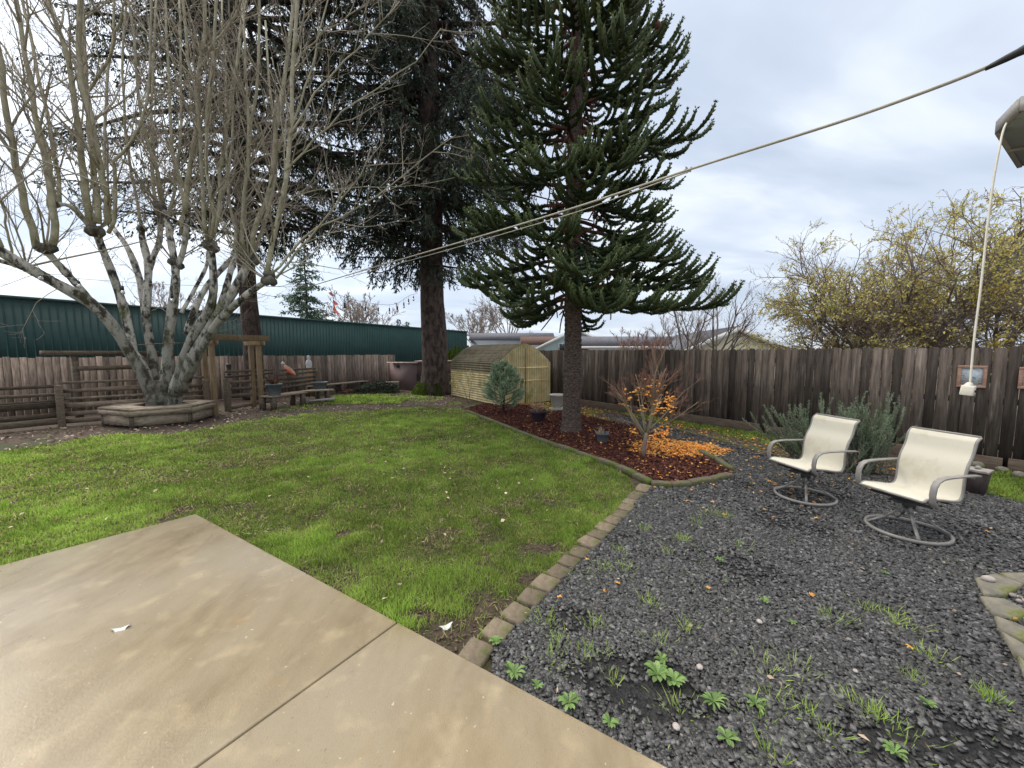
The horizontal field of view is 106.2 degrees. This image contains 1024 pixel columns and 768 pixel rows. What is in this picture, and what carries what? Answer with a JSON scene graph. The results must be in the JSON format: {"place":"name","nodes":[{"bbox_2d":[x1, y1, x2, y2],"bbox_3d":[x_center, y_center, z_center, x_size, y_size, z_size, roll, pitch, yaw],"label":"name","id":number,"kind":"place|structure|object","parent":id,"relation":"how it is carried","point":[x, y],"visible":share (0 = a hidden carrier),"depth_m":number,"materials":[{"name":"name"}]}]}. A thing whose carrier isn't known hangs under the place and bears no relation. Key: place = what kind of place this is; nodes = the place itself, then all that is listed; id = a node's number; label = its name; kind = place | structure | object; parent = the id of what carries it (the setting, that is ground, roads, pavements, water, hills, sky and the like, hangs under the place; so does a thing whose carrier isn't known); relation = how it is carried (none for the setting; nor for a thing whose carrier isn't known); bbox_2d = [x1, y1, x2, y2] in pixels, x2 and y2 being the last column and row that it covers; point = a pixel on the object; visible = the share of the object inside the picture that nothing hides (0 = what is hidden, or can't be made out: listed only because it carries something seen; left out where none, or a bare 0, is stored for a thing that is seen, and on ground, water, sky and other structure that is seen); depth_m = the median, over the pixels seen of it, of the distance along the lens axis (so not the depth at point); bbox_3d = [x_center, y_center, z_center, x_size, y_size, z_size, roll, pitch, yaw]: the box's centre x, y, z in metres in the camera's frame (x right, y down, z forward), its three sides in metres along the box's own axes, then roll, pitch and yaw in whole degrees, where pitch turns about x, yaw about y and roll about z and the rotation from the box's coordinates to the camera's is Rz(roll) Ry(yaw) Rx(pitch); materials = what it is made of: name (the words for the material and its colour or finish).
{"place":"outdoors","nodes":[
{"label":"outdoors","id":0,"kind":"place"},
{"bbox_2d":[0,514,395,767],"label":"patio","id":1,"kind":"structure","parent":0,"point":[223,640],"depth_m":2.30,"materials":[{"name":"concrete"}]},
{"bbox_2d":[0,406,635,659],"bbox_3d":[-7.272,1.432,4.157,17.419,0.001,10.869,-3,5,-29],"label":"lawn","id":2,"kind":"structure","parent":0,"point":[439,632],"depth_m":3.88,"materials":[{"name":"plant"}]},
{"bbox_2d":[5,431,627,651],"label":"soil crumbs","id":3,"kind":"object","parent":2,"relation":"on","point":[473,625],"visible":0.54,"depth_m":3.36,"materials":[{"name":"brown soil"}]},
{"bbox_2d":[198,623,666,767],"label":"patio","id":4,"kind":"structure","parent":0,"point":[396,696],"depth_m":1.80,"materials":[{"name":"concrete"}]},
{"bbox_2d":[469,333,553,345],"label":"storage building","id":5,"kind":"structure","parent":0,"point":[491,338],"depth_m":42.29,"materials":[{"name":"grey metal"}]},
{"bbox_2d":[0,353,1023,673],"bbox_3d":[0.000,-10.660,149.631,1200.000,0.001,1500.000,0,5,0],"label":"ground","id":6,"kind":"structure","parent":0,"point":[40,435],"depth_m":9.89,"materials":[{"name":"soil"}]},
{"bbox_2d":[0,385,66,429],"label":"rail fence","id":7,"kind":"object","parent":6,"relation":"on","point":[57,403],"visible":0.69,"depth_m":8.87,"materials":[{"name":"brown wood"}]},
{"bbox_2d":[39,351,158,417],"bbox_3d":[-11.590,-0.028,11.040,0.162,1.844,2.487,2,5,19],"label":"garden trellis","id":8,"kind":"object","parent":6,"relation":"on","point":[76,368],"visible":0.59,"depth_m":10.48,"materials":[{"name":"brown wood"}]},
{"bbox_2d":[59,376,209,423],"bbox_3d":[-9.658,0.413,10.026,2.788,1.135,0.163,-4,6,-38],"label":"rail fence","id":9,"kind":"object","parent":6,"relation":"on","point":[205,390],"visible":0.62,"depth_m":9.58,"materials":[{"name":"brown wood"}]},
{"bbox_2d":[97,399,215,428],"bbox_3d":[-8.945,0.728,9.808,2.182,0.463,2.059,0,5,0],"label":"tree bench","id":10,"kind":"object","parent":6,"relation":"on","point":[132,415],"visible":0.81,"depth_m":9.17,"materials":[{"name":"brown wood"}]},
{"bbox_2d":[127,282,206,308],"bbox_3d":[-35.609,-6.101,39.628,7.318,9.108,8.384,-3,6,-34],"label":"bare tree","id":11,"kind":"object","parent":6,"relation":"on","point":[162,296],"visible":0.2,"depth_m":38.46,"materials":[{"name":"grey plant"}]},
{"bbox_2d":[0,355,394,416],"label":"board fence","id":12,"kind":"object","parent":6,"relation":"on","point":[347,368],"visible":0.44,"depth_m":12.42,"materials":[{"name":"brown wood"}]},
{"bbox_2d":[13,0,449,399],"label":"dark conifer","id":13,"kind":"object","parent":6,"relation":"on","point":[250,324],"visible":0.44,"depth_m":13.46,"materials":[{"name":"plant"}]},
{"bbox_2d":[0,295,467,381],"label":"metal building","id":14,"kind":"structure","parent":6,"relation":"on","point":[70,325],"depth_m":25.32,"materials":[{"name":"green metal"}]},
{"bbox_2d":[201,334,269,414],"bbox_3d":[-8.406,-0.314,11.618,0.820,2.320,1.881,2,5,27],"label":"garden arbor","id":15,"kind":"object","parent":6,"relation":"on","point":[257,341],"visible":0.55,"depth_m":11.74,"materials":[{"name":"brown wood"}]},
{"bbox_2d":[0,0,490,410],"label":"pollarded tree","id":16,"kind":"object","parent":6,"relation":"on","point":[165,384],"visible":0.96,"depth_m":8.75,"materials":[{"name":"grey plant"}]},
{"bbox_2d":[0,267,267,302],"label":"string lights","id":17,"kind":"object","parent":16,"relation":"hanging from","point":[41,278],"visible":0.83,"depth_m":8.67},
{"bbox_2d":[346,170,690,277],"bbox_3d":[-1.299,-2.504,7.167,8.946,0.156,0.014,5,7,45],"label":"overhead cable","id":18,"kind":"object","parent":16,"relation":"attached to","point":[544,221],"visible":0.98,"depth_m":5.31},
{"bbox_2d":[307,64,988,287],"bbox_3d":[-1.519,-2.341,6.729,0.021,0.260,12.870,-5,7,-44],"label":"overhead cable","id":19,"kind":"object","parent":16,"relation":"attached to","point":[981,69],"visible":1,"depth_m":3.17,"materials":[{"name":"rubber"}]},
{"bbox_2d":[0,144,306,286],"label":"overhead cable","id":20,"kind":"object","parent":19,"relation":"attached to","point":[129,197],"visible":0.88,"depth_m":7.29,"materials":[{"name":"grey rubber"}]},
{"bbox_2d":[985,45,1023,70],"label":"cable clamp","id":21,"kind":"object","parent":19,"relation":"on","point":[1017,52],"visible":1,"depth_m":2.23,"materials":[{"name":"grey metal"}]},
{"bbox_2d":[223,369,272,411],"bbox_3d":[-8.279,0.168,12.208,0.153,1.261,1.696,1,5,16],"label":"rail fence","id":22,"kind":"object","parent":6,"relation":"on","point":[228,395],"visible":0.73,"depth_m":11.79,"materials":[{"name":"brown wood"}]},
{"bbox_2d":[259,389,329,410],"bbox_3d":[-7.151,0.489,12.834,0.541,0.458,2.487,1,5,15],"label":"garden bench","id":23,"kind":"object","parent":6,"relation":"on","point":[273,402],"visible":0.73,"depth_m":12.62,"materials":[{"name":"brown wood"}]},
{"bbox_2d":[265,383,282,395],"bbox_3d":[-7.307,0.171,11.821,0.466,0.360,0.466,0,5,0],"label":"planter tub","id":24,"kind":"object","parent":23,"relation":"on","point":[274,389],"visible":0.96,"depth_m":11.67,"materials":[{"name":"grey plastic"}]},
{"bbox_2d":[277,367,320,396],"bbox_3d":[-7.830,0.016,14.248,0.159,1.226,2.179,0,5,6],"label":"rail fence","id":25,"kind":"object","parent":6,"relation":"on","point":[317,375],"visible":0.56,"depth_m":14.26,"materials":[{"name":"brown wood"}]},
{"bbox_2d":[275,243,342,320],"bbox_3d":[-21.497,-8.022,39.930,7.543,12.889,8.036,3,6,32],"label":"young cedar","id":26,"kind":"object","parent":6,"relation":"on","point":[296,298],"visible":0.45,"depth_m":39.83,"materials":[{"name":"green plant"}]},
{"bbox_2d":[305,380,368,396],"bbox_3d":[-7.555,0.167,16.854,0.403,0.434,3.206,2,5,23],"label":"garden bench","id":27,"kind":"object","parent":6,"relation":"on","point":[337,388],"visible":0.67,"depth_m":16.76,"materials":[{"name":"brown wood"}]},
{"bbox_2d":[321,287,405,324],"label":"bare tree","id":28,"kind":"object","parent":6,"relation":"on","point":[356,314],"visible":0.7,"depth_m":40.67,"materials":[{"name":"grey plant"}]},
{"bbox_2d":[338,379,399,393],"bbox_3d":[-6.149,0.100,16.573,2.655,0.715,1.310,0,5,0],"label":"brush pile","id":29,"kind":"object","parent":6,"relation":"on","point":[386,387],"visible":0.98,"depth_m":16.31,"materials":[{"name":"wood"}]},
{"bbox_2d":[246,0,571,395],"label":"conifer","id":30,"kind":"object","parent":6,"relation":"on","point":[461,80],"visible":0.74,"depth_m":14.50,"materials":[{"name":"green plant"}]},
{"bbox_2d":[387,360,450,389],"bbox_3d":[-4.026,-0.464,18.582,4.199,1.345,2.336,0,5,0],"label":"hot tub","id":31,"kind":"object","parent":6,"relation":"on","point":[407,375],"visible":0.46,"depth_m":17.93,"materials":[{"name":"plastic"}]},
{"bbox_2d":[449,369,481,402],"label":"sapling","id":32,"kind":"object","parent":6,"relation":"on","point":[455,386],"visible":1,"depth_m":13.13,"materials":[{"name":"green plant"}]},
{"bbox_2d":[445,308,502,343],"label":"bare tree","id":33,"kind":"object","parent":6,"relation":"on","point":[477,324],"visible":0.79,"depth_m":58.39,"materials":[{"name":"grey plant"}]},
{"bbox_2d":[458,637,493,667],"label":"paver block","id":34,"kind":"structure","parent":6,"relation":"on","point":[476,651],"depth_m":2.24,"materials":[{"name":"concrete"}]},
{"bbox_2d":[481,618,513,644],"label":"paver block","id":35,"kind":"structure","parent":6,"relation":"on","point":[501,628],"depth_m":2.42,"materials":[{"name":"concrete"}]},
{"bbox_2d":[451,343,549,404],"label":"garden shed","id":36,"kind":"structure","parent":6,"relation":"on","point":[531,363],"depth_m":13.53,"materials":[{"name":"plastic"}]},
{"bbox_2d":[470,255,532,332],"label":"bare tree","id":37,"kind":"object","parent":6,"relation":"on","point":[491,313],"visible":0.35,"depth_m":48.69,"materials":[{"name":"grey plant"}]},
{"bbox_2d":[1,392,1023,759],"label":"leaf litter","id":38,"kind":"object","parent":6,"relation":"on","point":[325,442],"visible":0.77,"depth_m":8.65,"materials":[{"name":"brown plant"}]},
{"bbox_2d":[500,601,530,624],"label":"paver block","id":39,"kind":"structure","parent":6,"relation":"on","point":[513,613],"depth_m":2.56,"materials":[{"name":"concrete"}]},
{"bbox_2d":[517,587,545,608],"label":"paver block","id":40,"kind":"structure","parent":6,"relation":"on","point":[528,597],"depth_m":2.73,"materials":[{"name":"concrete"}]},
{"bbox_2d":[520,337,555,347],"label":"rust roofed house","id":41,"kind":"structure","parent":6,"relation":"on","point":[535,342],"depth_m":37.10,"materials":[{"name":"brown"}]},
{"bbox_2d":[530,573,560,592],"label":"paver block","id":42,"kind":"structure","parent":6,"relation":"on","point":[545,583],"depth_m":2.89,"materials":[{"name":"concrete"}]},
{"bbox_2d":[545,564,571,579],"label":"paver block","id":43,"kind":"structure","parent":6,"relation":"on","point":[558,571],"depth_m":3.06,"materials":[{"name":"concrete"}]},
{"bbox_2d":[536,332,592,350],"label":"neighboring house","id":44,"kind":"structure","parent":6,"relation":"on","point":[556,343],"depth_m":26.86,"materials":[{"name":"green"}]},
{"bbox_2d":[556,554,580,568],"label":"paver block","id":45,"kind":"structure","parent":6,"relation":"on","point":[566,560],"depth_m":3.21,"materials":[{"name":"concrete"}]},
{"bbox_2d":[568,545,590,558],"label":"paver block","id":46,"kind":"structure","parent":6,"relation":"on","point":[579,551],"depth_m":3.38,"materials":[{"name":"concrete"}]},
{"bbox_2d":[577,535,600,548],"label":"paver block","id":47,"kind":"structure","parent":6,"relation":"on","point":[587,541],"depth_m":3.53,"materials":[{"name":"concrete"}]},
{"bbox_2d":[586,529,607,539],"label":"paver block","id":48,"kind":"structure","parent":6,"relation":"on","point":[596,534],"depth_m":3.68,"materials":[{"name":"concrete"}]},
{"bbox_2d":[465,403,733,480],"bbox_3d":[1.232,0.985,9.397,2.686,0.001,8.693,-2,5,-27],"label":"mulch bed","id":49,"kind":"object","parent":6,"relation":"on","point":[624,452],"visible":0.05,"depth_m":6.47,"materials":[{"name":"brown wood"}]},
{"bbox_2d":[481,359,525,412],"bbox_3d":[-0.239,0.059,10.942,1.353,1.570,1.370,0,5,0],"label":"pine","id":50,"kind":"object","parent":49,"relation":"on","point":[502,384],"visible":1,"depth_m":10.83,"materials":[{"name":"green plant"}]},
{"bbox_2d":[529,403,546,422],"bbox_3d":[0.666,0.689,9.676,0.448,0.523,0.458,5,7,44],"label":"plant pot","id":51,"kind":"object","parent":49,"relation":"on","point":[538,413],"visible":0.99,"depth_m":9.56,"materials":[{"name":"plastic"}]},
{"bbox_2d":[450,0,744,433],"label":"monkey puzzle tree","id":52,"kind":"object","parent":49,"relation":"on","point":[619,39],"visible":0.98,"depth_m":7.28,"materials":[{"name":"green plant"}]},
{"bbox_2d":[594,424,608,442],"bbox_3d":[1.750,0.962,7.459,0.260,0.346,0.276,4,6,42],"label":"plant pot","id":53,"kind":"object","parent":49,"relation":"on","point":[602,434],"visible":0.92,"depth_m":7.40,"materials":[{"name":"plastic"}]},
{"bbox_2d":[598,334,715,455],"bbox_3d":[2.469,0.179,6.599,1.824,2.093,1.543,0,5,5],"label":"japanese maple","id":54,"kind":"object","parent":49,"relation":"on","point":[656,391],"visible":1,"depth_m":6.37,"materials":[{"name":"orange plant"}]},
{"bbox_2d":[486,402,1016,648],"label":"fallen leaves","id":55,"kind":"object","parent":49,"relation":"on","point":[696,446],"visible":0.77,"depth_m":6.89,"materials":[{"name":"orange plant"}]},
{"bbox_2d":[594,521,614,532],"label":"paver block","id":56,"kind":"structure","parent":6,"relation":"on","point":[605,527],"depth_m":3.85,"materials":[{"name":"concrete"}]},
{"bbox_2d":[563,336,675,350],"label":"grey roofed house","id":57,"kind":"structure","parent":6,"relation":"on","point":[599,342],"depth_m":22.89,"materials":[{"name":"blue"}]},
{"bbox_2d":[615,464,636,477],"bbox_3d":[1.677,1.282,5.647,0.115,0.108,0.392,-2,5,-22],"label":"curb stone","id":58,"kind":"object","parent":6,"relation":"on","point":[626,470],"visible":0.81,"depth_m":5.61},
{"bbox_2d":[632,472,651,484],"bbox_3d":[1.801,1.315,5.300,0.115,0.101,0.333,-1,5,-16],"label":"curb stone","id":59,"kind":"object","parent":6,"relation":"on","point":[640,477],"visible":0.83,"depth_m":5.27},
{"bbox_2d":[609,314,682,349],"bbox_3d":[5.256,-1.267,15.292,2.786,3.496,3.366,0,5,0],"label":"bare tree","id":60,"kind":"object","parent":6,"relation":"on","point":[638,340],"visible":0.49,"depth_m":15.49,"materials":[{"name":"brown plant"}]},
{"bbox_2d":[274,393,1023,502],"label":"grass patch","id":61,"kind":"object","parent":6,"relation":"on","point":[992,486],"visible":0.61,"depth_m":8.94,"materials":[{"name":"green plant"}]},
{"bbox_2d":[581,399,759,432],"bbox_3d":[3.620,0.783,10.735,0.045,0.240,5.950,-3,6,-36],"label":"border timber","id":62,"kind":"object","parent":6,"relation":"on","point":[724,423],"visible":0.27,"depth_m":9.61,"materials":[{"name":"wood"}]},
{"bbox_2d":[643,288,725,349],"bbox_3d":[6.555,-1.922,14.574,2.883,4.925,2.952,0,5,0],"label":"fruit tree","id":63,"kind":"object","parent":6,"relation":"on","point":[697,328],"visible":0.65,"depth_m":14.37,"materials":[{"name":"brown plant"}]},
{"bbox_2d":[688,476,713,485],"bbox_3d":[2.522,1.321,5.157,0.373,0.112,0.115,-2,5,-22],"label":"curb stone","id":64,"kind":"object","parent":6,"relation":"on","point":[700,480],"visible":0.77,"depth_m":5.12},
{"bbox_2d":[709,472,733,481],"bbox_3d":[2.888,1.310,5.331,0.424,0.106,0.115,-3,5,-29],"label":"curb stone","id":65,"kind":"object","parent":6,"relation":"on","point":[722,476],"visible":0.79,"depth_m":5.31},
{"bbox_2d":[676,273,767,397],"bbox_3d":[7.812,-1.800,14.043,2.823,4.769,3.310,4,6,41],"label":"fruit tree","id":66,"kind":"object","parent":6,"relation":"on","point":[737,336],"visible":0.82,"depth_m":13.63,"materials":[{"name":"brown plant"}]},
{"bbox_2d":[714,457,734,470],"bbox_3d":[3.265,1.255,5.949,0.115,0.112,0.516,1,5,7],"label":"curb stone","id":67,"kind":"object","parent":6,"relation":"on","point":[721,461],"visible":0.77,"depth_m":5.85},
{"bbox_2d":[665,326,805,389],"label":"cream house","id":68,"kind":"structure","parent":6,"relation":"on","point":[721,333],"depth_m":17.43,"materials":[{"name":"beige paint"}]},
{"bbox_2d":[539,347,1023,466],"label":"board fence","id":69,"kind":"object","parent":6,"relation":"on","point":[730,385],"visible":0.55,"depth_m":7.52,"materials":[{"name":"brown wood"}]},
{"bbox_2d":[956,365,987,387],"bbox_3d":[7.195,-0.116,6.021,0.030,0.345,0.301,-3,6,-36],"label":"picture frame","id":70,"kind":"object","parent":69,"relation":"attached to","point":[979,376],"visible":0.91,"depth_m":6.00,"materials":[{"name":"brown wood"}]},
{"bbox_2d":[757,242,974,410],"bbox_3d":[9.592,-1.548,10.888,4.554,4.801,6.320,4,6,38],"label":"autumn tree","id":71,"kind":"object","parent":6,"relation":"on","point":[824,320],"visible":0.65,"depth_m":9.94,"materials":[{"name":"yellow plant"}]},
{"bbox_2d":[736,186,1023,412],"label":"autumn tree","id":72,"kind":"object","parent":6,"relation":"on","point":[999,252],"visible":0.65,"depth_m":9.26,"materials":[{"name":"yellow plant"}]},
{"bbox_2d":[764,426,1002,469],"bbox_3d":[6.439,1.107,7.080,0.048,0.200,3.200,-3,6,-36],"label":"border timber","id":73,"kind":"object","parent":6,"relation":"on","point":[989,462],"visible":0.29,"depth_m":5.94,"materials":[{"name":"brown wood"}]},
{"bbox_2d":[857,209,1023,417],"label":"autumn tree","id":74,"kind":"object","parent":6,"relation":"on","point":[997,315],"visible":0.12,"depth_m":9.80,"materials":[{"name":"yellow plant"}]},
{"bbox_2d":[960,261,1023,357],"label":"autumn tree","id":75,"kind":"object","parent":6,"relation":"on","point":[1001,331],"visible":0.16,"depth_m":9.68,"materials":[{"name":"yellow plant"}]},
{"bbox_2d":[1007,458,1023,471],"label":"border timber","id":76,"kind":"object","parent":6,"relation":"on","point":[1015,465],"visible":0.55,"depth_m":5.67,"materials":[{"name":"wood"}]},
{"bbox_2d":[0,0,1023,351],"label":"sky","id":77,"kind":"structure","parent":0,"point":[774,70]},
{"bbox_2d":[522,403,895,474],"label":"leaf litter path","id":78,"kind":"structure","parent":0,"point":[750,443],"depth_m":7.71,"materials":[{"name":"soil"}]},
{"bbox_2d":[549,393,562,410],"bbox_3d":[1.387,0.549,11.709,0.520,0.475,0.520,0,5,0],"label":"garden urn","id":79,"kind":"object","parent":78,"relation":"on","point":[556,400],"visible":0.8,"depth_m":11.55,"materials":[{"name":"grey stone"}]},
{"bbox_2d":[742,393,870,458],"bbox_3d":[4.494,0.728,5.812,1.489,1.122,1.243,0,5,0],"label":"rosemary bush","id":80,"kind":"object","parent":78,"relation":"on","point":[795,447],"visible":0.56,"depth_m":6.05,"materials":[{"name":"green plant"}]},
{"bbox_2d":[818,391,917,475],"bbox_3d":[5.237,0.683,5.708,1.210,1.223,0.892,0,5,0],"label":"rosemary bush","id":81,"kind":"object","parent":78,"relation":"on","point":[873,447],"visible":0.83,"depth_m":5.54,"materials":[{"name":"green plant"}]},
{"bbox_2d":[490,403,1023,767],"bbox_3d":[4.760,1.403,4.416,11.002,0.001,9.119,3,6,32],"label":"gravel","id":82,"kind":"structure","parent":0,"point":[644,697],"depth_m":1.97,"materials":[{"name":"grey gravel"}]},
{"bbox_2d":[504,661,525,679],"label":"weed","id":83,"kind":"object","parent":82,"relation":"on","point":[511,667],"visible":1,"depth_m":2.09,"materials":[{"name":"green plant"}]},
{"bbox_2d":[557,692,581,711],"bbox_3d":[0.284,1.571,1.913,0.114,0.032,0.112,-3,5,-28],"label":"weed","id":84,"kind":"object","parent":82,"relation":"on","point":[563,698],"visible":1,"depth_m":1.91,"materials":[{"name":"green plant"}]},
{"bbox_2d":[603,712,619,727],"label":"weed","id":85,"kind":"object","parent":82,"relation":"on","point":[612,721],"visible":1,"depth_m":1.81,"materials":[{"name":"green plant"}]},
{"bbox_2d":[645,660,671,681],"bbox_3d":[0.788,1.552,2.081,0.128,0.041,0.143,0,5,0],"label":"weed","id":86,"kind":"object","parent":82,"relation":"on","point":[657,669],"visible":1,"depth_m":2.08,"materials":[{"name":"green plant"}]},
{"bbox_2d":[664,668,687,686],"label":"weed","id":87,"kind":"object","parent":82,"relation":"on","point":[677,678],"visible":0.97,"depth_m":2.04,"materials":[{"name":"green plant"}]},
{"bbox_2d":[700,691,727,711],"bbox_3d":[1.006,1.567,1.909,0.134,0.039,0.112,0,5,0],"label":"weed","id":88,"kind":"object","parent":82,"relation":"on","point":[707,695],"visible":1,"depth_m":1.92,"materials":[{"name":"green plant"}]},
{"bbox_2d":[716,726,740,747],"bbox_3d":[0.974,1.588,1.736,0.086,0.027,0.096,-4,6,-41],"label":"weed","id":89,"kind":"object","parent":82,"relation":"on","point":[729,734],"visible":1,"depth_m":1.74,"materials":[{"name":"green plant"}]},
{"bbox_2d":[744,694,770,714],"bbox_3d":[1.202,1.571,1.901,0.098,0.033,0.112,-3,6,-35],"label":"weed","id":90,"kind":"object","parent":82,"relation":"on","point":[753,698],"visible":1,"depth_m":1.90,"materials":[{"name":"green plant"}]},
{"bbox_2d":[500,433,1015,764],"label":"grass tufts","id":91,"kind":"object","parent":82,"relation":"on","point":[885,712],"visible":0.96,"depth_m":2.08,"materials":[{"name":"green plant"}]},
{"bbox_2d":[767,413,860,506],"bbox_3d":[3.589,0.879,4.629,0.724,0.973,0.638,-1,5,-11],"label":"patio chair","id":92,"kind":"object","parent":82,"relation":"on","point":[826,440],"visible":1,"depth_m":4.61,"materials":[{"name":"beige fabric"}]},
{"bbox_2d":[881,739,908,762],"bbox_3d":[1.668,1.594,1.676,0.089,0.024,0.084,-4,6,-40],"label":"weed","id":93,"kind":"object","parent":82,"relation":"on","point":[893,749],"visible":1,"depth_m":1.68,"materials":[{"name":"green plant"}]},
{"bbox_2d":[855,426,982,546],"bbox_3d":[3.918,0.952,3.744,0.724,0.973,0.638,-1,5,-14],"label":"patio chair","id":94,"kind":"object","parent":82,"relation":"on","point":[933,467],"visible":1,"depth_m":3.74,"materials":[{"name":"beige fabric"}]},
{"bbox_2d":[965,466,993,494],"bbox_3d":[5.810,1.187,4.809,0.223,0.338,0.223,-3,5,-29],"label":"square planter","id":95,"kind":"object","parent":82,"relation":"on","point":[978,485],"visible":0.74,"depth_m":4.75,"materials":[{"name":"black plastic"}]},
{"bbox_2d":[975,573,1022,597],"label":"flagstone","id":96,"kind":"object","parent":82,"relation":"on","point":[1003,586],"visible":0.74,"depth_m":2.84,"materials":[{"name":"grey stone"}]},
{"bbox_2d":[979,596,1023,621],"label":"flagstone","id":97,"kind":"object","parent":82,"relation":"on","point":[1001,607],"visible":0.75,"depth_m":2.59,"materials":[{"name":"grey stone"}]},
{"bbox_2d":[994,616,1023,642],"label":"flagstone","id":98,"kind":"object","parent":82,"relation":"on","point":[1015,630],"visible":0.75,"depth_m":2.41,"materials":[{"name":"grey stone"}]},
{"bbox_2d":[1000,632,1023,659],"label":"flagstone","id":99,"kind":"object","parent":82,"relation":"on","point":[1015,646],"visible":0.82,"depth_m":2.27,"materials":[{"name":"grey stone"}]},
{"bbox_2d":[1000,573,1023,585],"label":"flagstone","id":100,"kind":"object","parent":82,"relation":"on","point":[1018,577],"visible":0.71,"depth_m":2.96,"materials":[{"name":"grey stone"}]},
{"bbox_2d":[995,96,1023,167],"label":"patio awning","id":101,"kind":"object","parent":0,"point":[1013,135],"visible":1,"depth_m":1.66,"materials":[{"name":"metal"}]},
{"bbox_2d":[959,122,1007,395],"bbox_3d":[2.037,-0.555,1.641,0.200,1.211,0.052,-2,5,-21],"label":"extension cord","id":102,"kind":"object","parent":101,"relation":"hanging from","point":[968,388],"visible":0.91,"depth_m":1.62,"materials":[{"name":"white plastic"}]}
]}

